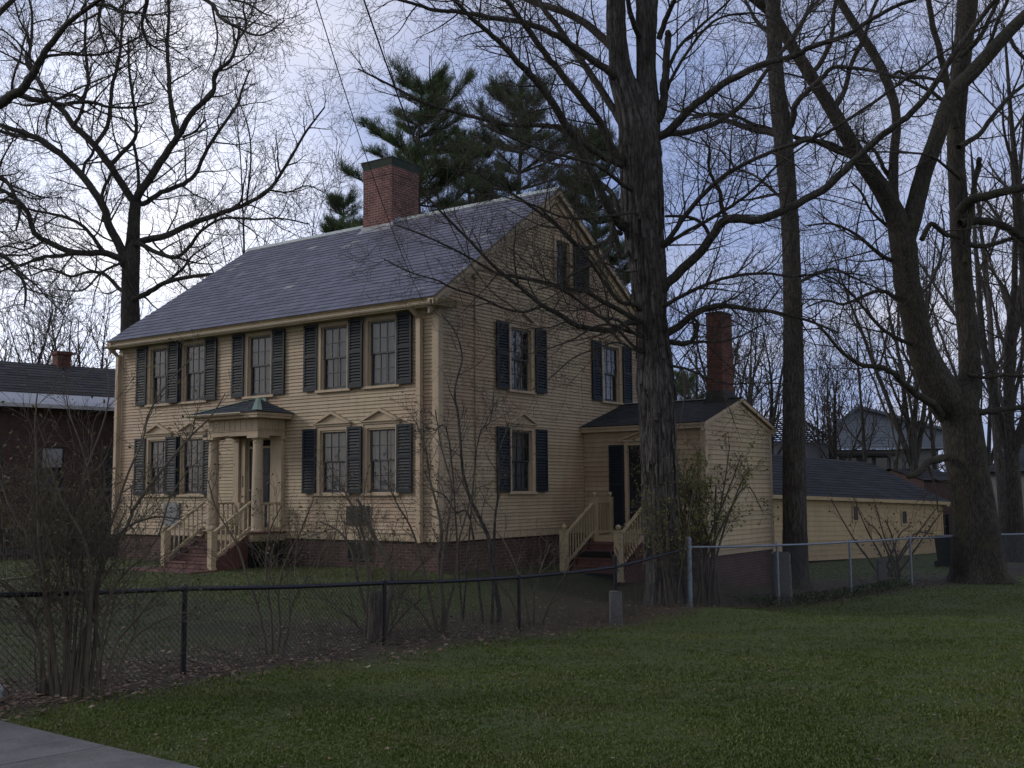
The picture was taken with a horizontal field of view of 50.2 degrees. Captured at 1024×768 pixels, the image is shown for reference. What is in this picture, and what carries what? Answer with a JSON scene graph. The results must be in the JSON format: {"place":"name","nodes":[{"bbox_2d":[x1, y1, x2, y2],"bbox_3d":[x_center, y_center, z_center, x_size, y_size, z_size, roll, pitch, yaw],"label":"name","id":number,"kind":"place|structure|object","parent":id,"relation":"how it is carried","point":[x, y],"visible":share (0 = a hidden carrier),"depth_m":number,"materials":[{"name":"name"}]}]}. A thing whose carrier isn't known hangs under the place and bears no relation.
{"place":"outdoors","nodes":[
{"label":"outdoors","id":0,"kind":"place"},
{"bbox_2d":[0,721,199,767],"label":"sidewalk","id":1,"kind":"structure","parent":0,"point":[24,747],"depth_m":6.93,"materials":[{"name":"concrete"}]},
{"bbox_2d":[0,553,1023,767],"bbox_3d":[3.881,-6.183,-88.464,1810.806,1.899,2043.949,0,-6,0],"label":"ground","id":2,"kind":"structure","parent":0,"point":[391,647],"depth_m":13.08,"materials":[{"name":"green plant"}]},
{"bbox_2d":[0,256,95,365],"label":"bare tree","id":3,"kind":"object","parent":2,"relation":"on","point":[34,351],"visible":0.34,"depth_m":57.18,"materials":[{"name":"brown plant"}]},
{"bbox_2d":[21,280,83,365],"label":"bare tree","id":4,"kind":"object","parent":2,"relation":"on","point":[56,318],"visible":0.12,"depth_m":65.79,"materials":[{"name":"brown plant"}]},
{"bbox_2d":[0,351,114,558],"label":"brick building","id":5,"kind":"structure","parent":2,"relation":"on","point":[35,372],"depth_m":41.64,"materials":[{"name":"red brick"}]},
{"bbox_2d":[0,446,2,491],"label":"window","id":6,"kind":"structure","parent":5,"relation":"in","point":[1,447],"depth_m":39.82,"materials":[{"name":"grey"}]},
{"bbox_2d":[40,503,61,544],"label":"window","id":7,"kind":"structure","parent":5,"relation":"in","point":[57,503],"depth_m":40.84,"materials":[{"name":"grey glass"}]},
{"bbox_2d":[40,447,66,491],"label":"window","id":8,"kind":"structure","parent":5,"relation":"in","point":[60,468],"depth_m":41.21,"materials":[{"name":"grey glass"}]},
{"bbox_2d":[103,502,111,544],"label":"window","id":9,"kind":"structure","parent":5,"relation":"in","point":[105,502],"depth_m":42.42,"materials":[{"name":"grey"}]},
{"bbox_2d":[104,448,112,490],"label":"window","id":10,"kind":"structure","parent":5,"relation":"in","point":[109,459],"depth_m":42.61,"materials":[{"name":"grey glass"}]},
{"bbox_2d":[0,475,117,559],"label":"bare shrub","id":11,"kind":"object","parent":2,"relation":"on","point":[16,513],"visible":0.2,"depth_m":35.61,"materials":[{"name":"brown plant"}]},
{"bbox_2d":[0,279,121,367],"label":"bare tree","id":12,"kind":"object","parent":2,"relation":"on","point":[27,337],"visible":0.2,"depth_m":60.24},
{"bbox_2d":[11,247,149,368],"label":"bare tree","id":13,"kind":"object","parent":2,"relation":"on","point":[98,340],"visible":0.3,"depth_m":57.56,"materials":[{"name":"brown plant"}]},
{"bbox_2d":[2,565,159,578],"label":"front walk","id":14,"kind":"structure","parent":2,"relation":"on","point":[84,570],"depth_m":23.09,"materials":[{"name":"grey concrete"}]},
{"bbox_2d":[0,316,249,697],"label":"bare shrub","id":15,"kind":"object","parent":2,"relation":"on","point":[91,597],"visible":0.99,"depth_m":9.48,"materials":[{"name":"brown plant"}]},
{"bbox_2d":[0,0,329,358],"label":"overhanging tree","id":16,"kind":"object","parent":2,"relation":"on","point":[7,98],"visible":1,"depth_m":15.56,"materials":[{"name":"brown plant"}]},
{"bbox_2d":[0,0,367,555],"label":"spreading tree","id":17,"kind":"object","parent":2,"relation":"on","point":[127,257],"visible":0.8,"depth_m":40.40,"materials":[{"name":"brown plant"}]},
{"bbox_2d":[170,10,293,263],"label":"bare tree","id":18,"kind":"object","parent":2,"relation":"on","point":[240,153],"visible":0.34,"depth_m":56.89,"materials":[{"name":"brown plant"}]},
{"bbox_2d":[145,115,364,294],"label":"bare tree","id":19,"kind":"object","parent":2,"relation":"on","point":[304,214],"visible":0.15,"depth_m":58.19,"materials":[{"name":"brown plant"}]},
{"bbox_2d":[224,509,304,567],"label":"shrub","id":20,"kind":"object","parent":2,"relation":"on","point":[270,544],"visible":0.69,"depth_m":23.93,"materials":[{"name":"brown plant"}]},
{"bbox_2d":[182,453,349,654],"bbox_3d":[-2.894,1.945,12.461,1.935,2.350,1.129,-1,-6,6],"label":"bare shrub","id":21,"kind":"object","parent":2,"relation":"on","point":[266,560],"visible":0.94,"depth_m":12.52,"materials":[{"name":"brown plant"}]},
{"bbox_2d":[315,182,362,233],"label":"pine tree","id":22,"kind":"object","parent":2,"relation":"on","point":[328,223],"visible":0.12,"depth_m":46.55,"materials":[{"name":"green plant"}]},
{"bbox_2d":[0,547,688,696],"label":"black fence","id":23,"kind":"object","parent":2,"relation":"on","point":[383,583],"visible":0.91,"depth_m":12.85,"materials":[{"name":"metal"}]},
{"bbox_2d":[282,487,409,577],"bbox_3d":[-3.287,2.912,21.498,2.640,1.837,1.533,0,-6,0],"label":"bare shrub","id":24,"kind":"object","parent":2,"relation":"on","point":[336,540],"visible":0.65,"depth_m":21.43,"materials":[{"name":"brown plant"}]},
{"bbox_2d":[282,444,456,636],"bbox_3d":[-1.885,2.093,14.580,2.344,2.610,1.398,0,-6,0],"label":"bare shrub","id":25,"kind":"object","parent":2,"relation":"on","point":[364,546],"visible":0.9,"depth_m":14.51,"materials":[{"name":"brown plant"}]},
{"bbox_2d":[367,589,381,642],"bbox_3d":[-1.713,2.946,13.679,0.204,0.761,0.159,0,-6,0],"label":"wooden post","id":26,"kind":"object","parent":2,"relation":"on","point":[373,615],"visible":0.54,"depth_m":13.62,"materials":[{"name":"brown wood"}]},
{"bbox_2d":[333,54,494,229],"bbox_3d":[-3.040,-2.829,37.863,6.581,17.642,6.627,-5,-7,36],"label":"pine tree","id":27,"kind":"object","parent":2,"relation":"on","point":[391,138],"visible":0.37,"depth_m":38.12,"materials":[{"name":"green plant"}]},
{"bbox_2d":[362,387,511,632],"bbox_3d":[-1.056,1.756,15.393,2.170,3.522,1.348,0,-6,0],"label":"bare shrub","id":28,"kind":"object","parent":2,"relation":"on","point":[439,567],"visible":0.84,"depth_m":15.31,"materials":[{"name":"brown plant"}]},
{"bbox_2d":[104,156,776,586],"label":"yellow house","id":29,"kind":"structure","parent":2,"relation":"on","point":[298,344],"depth_m":25.24,"materials":[{"name":"paint"}]},
{"bbox_2d":[144,423,172,496],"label":"window","id":30,"kind":"structure","parent":29,"relation":"in","point":[157,429],"depth_m":27.70,"materials":[{"name":"paint"}]},
{"bbox_2d":[145,344,173,406],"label":"window","id":31,"kind":"structure","parent":29,"relation":"in","point":[158,358],"depth_m":27.96,"materials":[{"name":"paint"}]},
{"bbox_2d":[171,536,180,552],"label":"basement window","id":32,"kind":"structure","parent":29,"relation":"in","point":[176,538],"depth_m":26.93,"materials":[{"name":"glass"}]},
{"bbox_2d":[175,421,207,496],"bbox_3d":[-7.693,1.873,26.921,1.140,1.915,0.620,-4,-7,35],"label":"window","id":33,"kind":"structure","parent":29,"relation":"in","point":[194,457],"depth_m":26.93,"materials":[{"name":"glass"}]},
{"bbox_2d":[178,339,207,403],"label":"window","id":34,"kind":"structure","parent":29,"relation":"in","point":[196,364],"depth_m":27.17,"materials":[{"name":"paint"}]},
{"bbox_2d":[242,330,274,398],"bbox_3d":[-5.771,-0.418,25.777,1.060,1.660,0.585,-4,-7,35],"label":"window","id":35,"kind":"structure","parent":29,"relation":"in","point":[257,351],"depth_m":25.80,"materials":[{"name":"paint"}]},
{"bbox_2d":[232,436,285,530],"bbox_3d":[-5.837,2.314,25.296,1.700,2.150,0.230,-4,-7,35],"label":"door","id":36,"kind":"structure","parent":29,"relation":"in","point":[273,447],"depth_m":25.29,"materials":[{"name":"paint"}]},
{"bbox_2d":[312,411,352,495],"bbox_3d":[-3.793,1.570,24.152,1.140,1.915,0.620,-4,-7,35],"label":"window","id":37,"kind":"structure","parent":29,"relation":"in","point":[332,442],"depth_m":24.15,"materials":[{"name":"glass"}]},
{"bbox_2d":[315,320,351,392],"bbox_3d":[-3.800,-0.571,24.377,1.060,1.660,0.585,-4,-7,35],"label":"window","id":38,"kind":"structure","parent":29,"relation":"in","point":[332,351],"depth_m":24.40,"materials":[{"name":"glass"}]},
{"bbox_2d":[347,541,372,560],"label":"basement window","id":39,"kind":"structure","parent":29,"relation":"in","point":[348,551],"depth_m":23.42,"materials":[{"name":"glass"}]},
{"bbox_2d":[316,0,422,300],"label":"service wire","id":40,"kind":"object","parent":29,"relation":"attached to","point":[358,133],"visible":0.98,"depth_m":13.64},
{"bbox_2d":[359,408,400,495],"bbox_3d":[-2.638,1.481,23.336,1.140,1.915,0.620,-4,-7,35],"label":"window","id":41,"kind":"structure","parent":29,"relation":"in","point":[380,445],"depth_m":23.35,"materials":[{"name":"glass"}]},
{"bbox_2d":[362,314,400,388],"bbox_3d":[-2.645,-0.660,23.560,1.060,1.660,0.585,-4,-7,35],"label":"window","id":42,"kind":"structure","parent":29,"relation":"in","point":[379,337],"depth_m":23.58,"materials":[{"name":"paint"}]},
{"bbox_2d":[363,0,477,272],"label":"service wire","id":43,"kind":"object","parent":29,"relation":"attached to","point":[406,118],"visible":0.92,"depth_m":13.13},
{"bbox_2d":[505,313,537,394],"bbox_3d":[0.026,-0.688,25.008,0.620,1.955,1.140,-4,-7,35],"label":"window","id":44,"kind":"structure","parent":29,"relation":"in","point":[528,369],"depth_m":25.11,"materials":[{"name":"glass"}]},
{"bbox_2d":[507,412,538,493],"bbox_3d":[0.044,1.601,24.784,0.620,1.915,1.140,-4,-7,35],"label":"window","id":45,"kind":"structure","parent":29,"relation":"in","point":[523,476],"depth_m":24.91,"materials":[{"name":"glass"}]},
{"bbox_2d":[552,235,572,287],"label":"window","id":46,"kind":"structure","parent":29,"relation":"in","point":[560,243],"depth_m":26.80,"materials":[{"name":"glass"}]},
{"bbox_2d":[600,333,624,404],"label":"window","id":47,"kind":"structure","parent":29,"relation":"in","point":[611,395],"depth_m":28.43,"materials":[{"name":"glass"}]},
{"bbox_2d":[617,431,640,528],"bbox_3d":[3.075,2.265,25.876,1.240,2.320,0.190,-4,-7,35],"label":"side door","id":48,"kind":"structure","parent":29,"relation":"in","point":[631,487],"depth_m":26.04,"materials":[{"name":"paint"}]},
{"bbox_2d":[389,301,529,624],"bbox_3d":[-0.784,1.137,17.118,2.269,5.269,1.416,0,-6,0],"label":"young tree","id":49,"kind":"object","parent":2,"relation":"on","point":[491,547],"visible":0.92,"depth_m":17.04,"materials":[{"name":"brown plant"}]},
{"bbox_2d":[429,119,513,210],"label":"pine tree","id":50,"kind":"object","parent":2,"relation":"on","point":[464,135],"visible":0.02,"depth_m":43.59,"materials":[{"name":"green plant"}]},
{"bbox_2d":[0,571,967,714],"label":"dead sticks","id":51,"kind":"object","parent":2,"relation":"on","point":[437,630],"visible":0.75,"depth_m":13.63,"materials":[{"name":"brown wood"}]},
{"bbox_2d":[0,559,1022,766],"bbox_3d":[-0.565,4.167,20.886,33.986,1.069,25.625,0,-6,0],"label":"fallen leaves","id":52,"kind":"object","parent":2,"relation":"on","point":[139,683],"visible":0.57,"depth_m":11.51,"materials":[{"name":"brown plant"}]},
{"bbox_2d":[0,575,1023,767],"bbox_3d":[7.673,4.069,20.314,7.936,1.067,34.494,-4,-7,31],"label":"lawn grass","id":53,"kind":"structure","parent":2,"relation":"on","point":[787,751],"depth_m":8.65,"materials":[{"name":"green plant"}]},
{"bbox_2d":[447,66,583,202],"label":"pine tree","id":54,"kind":"object","parent":2,"relation":"on","point":[530,131],"visible":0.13,"depth_m":40.47,"materials":[{"name":"green plant"}]},
{"bbox_2d":[461,506,587,627],"bbox_3d":[0.186,2.848,17.117,2.057,1.972,1.188,0,-6,0],"label":"bare shrub","id":55,"kind":"object","parent":2,"relation":"on","point":[521,580],"visible":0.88,"depth_m":17.05,"materials":[{"name":"brown plant"}]},
{"bbox_2d":[551,116,630,284],"bbox_3d":[2.690,-1.682,38.736,4.682,15.948,5.101,-4,-7,34],"label":"pine tree","id":56,"kind":"object","parent":2,"relation":"on","point":[606,220],"visible":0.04,"depth_m":38.81,"materials":[{"name":"green plant"}]},
{"bbox_2d":[609,590,622,623],"bbox_3d":[1.729,3.759,18.218,0.234,0.626,0.184,0,-6,0],"label":"stone marker","id":57,"kind":"object","parent":2,"relation":"on","point":[615,598],"visible":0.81,"depth_m":18.14,"materials":[{"name":"stone"}]},
{"bbox_2d":[275,0,1023,606],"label":"shaggy tree","id":58,"kind":"object","parent":2,"relation":"on","point":[639,110],"visible":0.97,"depth_m":21.20,"materials":[{"name":"brown plant"}]},
{"bbox_2d":[619,457,712,607],"bbox_3d":[2.972,2.846,20.933,1.923,2.910,1.199,0,-6,0],"label":"flowering shrub","id":59,"kind":"object","parent":2,"relation":"on","point":[657,536],"visible":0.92,"depth_m":20.89,"materials":[{"name":"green plant"}]},
{"bbox_2d":[666,292,705,399],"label":"bare tree","id":60,"kind":"object","parent":2,"relation":"on","point":[671,346],"visible":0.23,"depth_m":44.30,"materials":[{"name":"brown plant"}]},
{"bbox_2d":[674,370,704,399],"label":"pine tree","id":61,"kind":"object","parent":2,"relation":"on","point":[691,377],"visible":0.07,"depth_m":69.65,"materials":[{"name":"green plant"}]},
{"bbox_2d":[626,430,779,606],"bbox_3d":[3.936,2.769,22.627,3.073,3.684,2.127,0,-6,0],"label":"flowering shrub","id":62,"kind":"object","parent":2,"relation":"on","point":[698,500],"visible":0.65,"depth_m":22.29,"materials":[{"name":"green plant"}]},
{"bbox_2d":[667,282,758,399],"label":"bare tree","id":63,"kind":"object","parent":2,"relation":"on","point":[739,340],"visible":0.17,"depth_m":49.81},
{"bbox_2d":[671,266,780,421],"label":"bare tree","id":64,"kind":"object","parent":2,"relation":"on","point":[705,384],"visible":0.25,"depth_m":47.49,"materials":[{"name":"brown plant"}]},
{"bbox_2d":[670,257,806,428],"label":"bare tree","id":65,"kind":"object","parent":2,"relation":"on","point":[755,338],"visible":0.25,"depth_m":65.82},
{"bbox_2d":[675,275,816,454],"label":"bare tree","id":66,"kind":"object","parent":2,"relation":"on","point":[771,416],"visible":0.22,"depth_m":51.27,"materials":[{"name":"brown plant"}]},
{"bbox_2d":[771,551,792,603],"bbox_3d":[5.905,4.274,23.994,0.435,1.197,0.344,0,-6,0],"label":"stone marker","id":67,"kind":"object","parent":2,"relation":"on","point":[787,568],"visible":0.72,"depth_m":23.85,"materials":[{"name":"stone"}]},
{"bbox_2d":[766,318,819,444],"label":"bare tree","id":68,"kind":"object","parent":2,"relation":"on","point":[804,385],"visible":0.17,"depth_m":60.16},
{"bbox_2d":[767,419,837,458],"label":"house","id":69,"kind":"structure","parent":2,"relation":"on","point":[812,450],"depth_m":62.69,"materials":[{"name":"grey"}]},
{"bbox_2d":[762,337,867,440],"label":"bare tree","id":70,"kind":"object","parent":2,"relation":"on","point":[816,406],"visible":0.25,"depth_m":70.40,"materials":[{"name":"brown plant"}]},
{"bbox_2d":[658,0,988,589],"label":"tall tree","id":71,"kind":"object","parent":2,"relation":"on","point":[794,500],"visible":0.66,"depth_m":28.05,"materials":[{"name":"brown plant"}]},
{"bbox_2d":[726,577,930,608],"bbox_3d":[7.625,4.816,25.325,2.232,0.363,7.193,-6,-8,44],"label":"ivy patch","id":72,"kind":"object","parent":2,"relation":"on","point":[878,584],"visible":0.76,"depth_m":25.02,"materials":[{"name":"green plant"}]},
{"bbox_2d":[664,0,1023,584],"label":"forked tree","id":73,"kind":"object","parent":2,"relation":"on","point":[958,413],"visible":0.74,"depth_m":29.91,"materials":[{"name":"brown plant"}]},
{"bbox_2d":[679,396,1017,471],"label":"woods","id":74,"kind":"object","parent":2,"relation":"on","point":[942,466],"visible":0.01,"depth_m":114.43,"materials":[{"name":"brown plant"}]},
{"bbox_2d":[805,354,901,449],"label":"bare tree","id":75,"kind":"object","parent":2,"relation":"on","point":[851,392],"visible":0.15,"depth_m":81.04,"materials":[{"name":"brown plant"}]},
{"bbox_2d":[804,318,903,462],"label":"bare tree","id":76,"kind":"object","parent":2,"relation":"on","point":[832,446],"visible":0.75,"depth_m":61.96,"materials":[{"name":"brown plant"}]},
{"bbox_2d":[686,533,1023,606],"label":"galvanised fence","id":77,"kind":"object","parent":2,"relation":"on","point":[689,578],"visible":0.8,"depth_m":24.89,"materials":[{"name":"metal"}]},
{"bbox_2d":[826,280,885,461],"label":"bare tree","id":78,"kind":"object","parent":2,"relation":"on","point":[863,430],"visible":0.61,"depth_m":60.07,"materials":[{"name":"brown plant"}]},
{"bbox_2d":[772,454,950,560],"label":"garage","id":79,"kind":"structure","parent":2,"relation":"on","point":[842,479],"depth_m":43.27,"materials":[{"name":"paint"}]},
{"bbox_2d":[851,504,858,521],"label":"window","id":80,"kind":"structure","parent":79,"relation":"in","point":[854,513],"depth_m":42.01,"materials":[{"name":"glass"}]},
{"bbox_2d":[900,509,907,524],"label":"window","id":81,"kind":"structure","parent":79,"relation":"in","point":[903,512],"depth_m":44.72,"materials":[{"name":"glass"}]},
{"bbox_2d":[819,405,943,469],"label":"grey building","id":82,"kind":"structure","parent":2,"relation":"on","point":[877,453],"depth_m":68.01,"materials":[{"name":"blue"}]},
{"bbox_2d":[859,457,872,463],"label":"window","id":83,"kind":"structure","parent":82,"relation":"in","point":[869,460],"depth_m":68.20,"materials":[{"name":"grey glass"}]},
{"bbox_2d":[875,457,888,469],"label":"window","id":84,"kind":"structure","parent":82,"relation":"in","point":[882,463],"depth_m":68.18,"materials":[{"name":"grey glass"}]},
{"bbox_2d":[890,457,903,468],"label":"window","id":85,"kind":"structure","parent":82,"relation":"in","point":[900,463],"depth_m":68.18,"materials":[{"name":"grey glass"}]},
{"bbox_2d":[876,558,886,581],"bbox_3d":[9.542,4.889,28.250,0.236,0.816,0.190,0,-6,0],"label":"stone marker","id":86,"kind":"object","parent":2,"relation":"on","point":[881,567],"visible":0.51,"depth_m":28.18,"materials":[{"name":"stone"}]},
{"bbox_2d":[825,483,950,576],"bbox_3d":[10.979,4.286,31.844,3.834,2.783,1.656,0,-6,0],"label":"bare shrub","id":87,"kind":"object","parent":2,"relation":"on","point":[892,550],"visible":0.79,"depth_m":31.68,"materials":[{"name":"brown plant"}]},
{"bbox_2d":[800,165,983,470],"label":"bare tree","id":88,"kind":"object","parent":2,"relation":"on","point":[912,451],"visible":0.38,"depth_m":58.14,"materials":[{"name":"brown plant"}]},
{"bbox_2d":[873,308,939,468],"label":"bare tree","id":89,"kind":"object","parent":2,"relation":"on","point":[897,455],"visible":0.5,"depth_m":58.13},
{"bbox_2d":[886,469,951,534],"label":"red house","id":90,"kind":"structure","parent":2,"relation":"on","point":[942,489],"depth_m":56.64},
{"bbox_2d":[943,514,948,534],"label":"window","id":91,"kind":"structure","parent":90,"relation":"in","point":[945,518],"depth_m":56.58,"materials":[{"name":"grey glass"}]},
{"bbox_2d":[896,251,957,469],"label":"bare tree","id":92,"kind":"object","parent":2,"relation":"on","point":[932,437],"visible":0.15,"depth_m":61.77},
{"bbox_2d":[934,535,951,566],"bbox_3d":[14.802,5.673,37.125,0.645,1.070,0.749,3,-6,-28],"label":"rubbish bin","id":93,"kind":"object","parent":2,"relation":"on","point":[943,552],"visible":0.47,"depth_m":36.98,"materials":[{"name":"plastic"}]},
{"bbox_2d":[868,175,1023,475],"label":"bare tree","id":94,"kind":"object","parent":2,"relation":"on","point":[990,454],"visible":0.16,"depth_m":63.75,"materials":[{"name":"brown plant"}]},
{"bbox_2d":[907,324,996,423],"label":"bare tree","id":95,"kind":"object","parent":2,"relation":"on","point":[950,356],"visible":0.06,"depth_m":76.31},
{"bbox_2d":[881,19,1023,562],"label":"bare tree","id":96,"kind":"object","parent":2,"relation":"on","point":[1014,516],"visible":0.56,"depth_m":39.77,"materials":[{"name":"brown plant"}]},
{"bbox_2d":[929,69,1018,553],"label":"bare tree","id":97,"kind":"object","parent":2,"relation":"on","point":[998,458],"visible":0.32,"depth_m":46.20,"materials":[{"name":"brown plant"}]},
{"bbox_2d":[928,227,1023,444],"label":"bare tree","id":98,"kind":"object","parent":2,"relation":"on","point":[1021,389],"visible":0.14,"depth_m":73.20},
{"bbox_2d":[940,0,1023,360],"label":"bare tree","id":99,"kind":"object","parent":2,"relation":"on","point":[1017,204],"visible":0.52,"depth_m":35.28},
{"bbox_2d":[989,445,1023,511],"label":"clapboard house","id":100,"kind":"structure","parent":2,"relation":"on","point":[992,472],"depth_m":49.62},
{"bbox_2d":[0,556,1023,686],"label":"yard grass","id":101,"kind":"structure","parent":0,"point":[247,592],"depth_m":18.56,"materials":[{"name":"green plant"}]},
{"bbox_2d":[0,0,1023,471],"label":"sky","id":102,"kind":"structure","parent":0,"point":[353,141],"materials":[{"name":"blue"}]}
]}

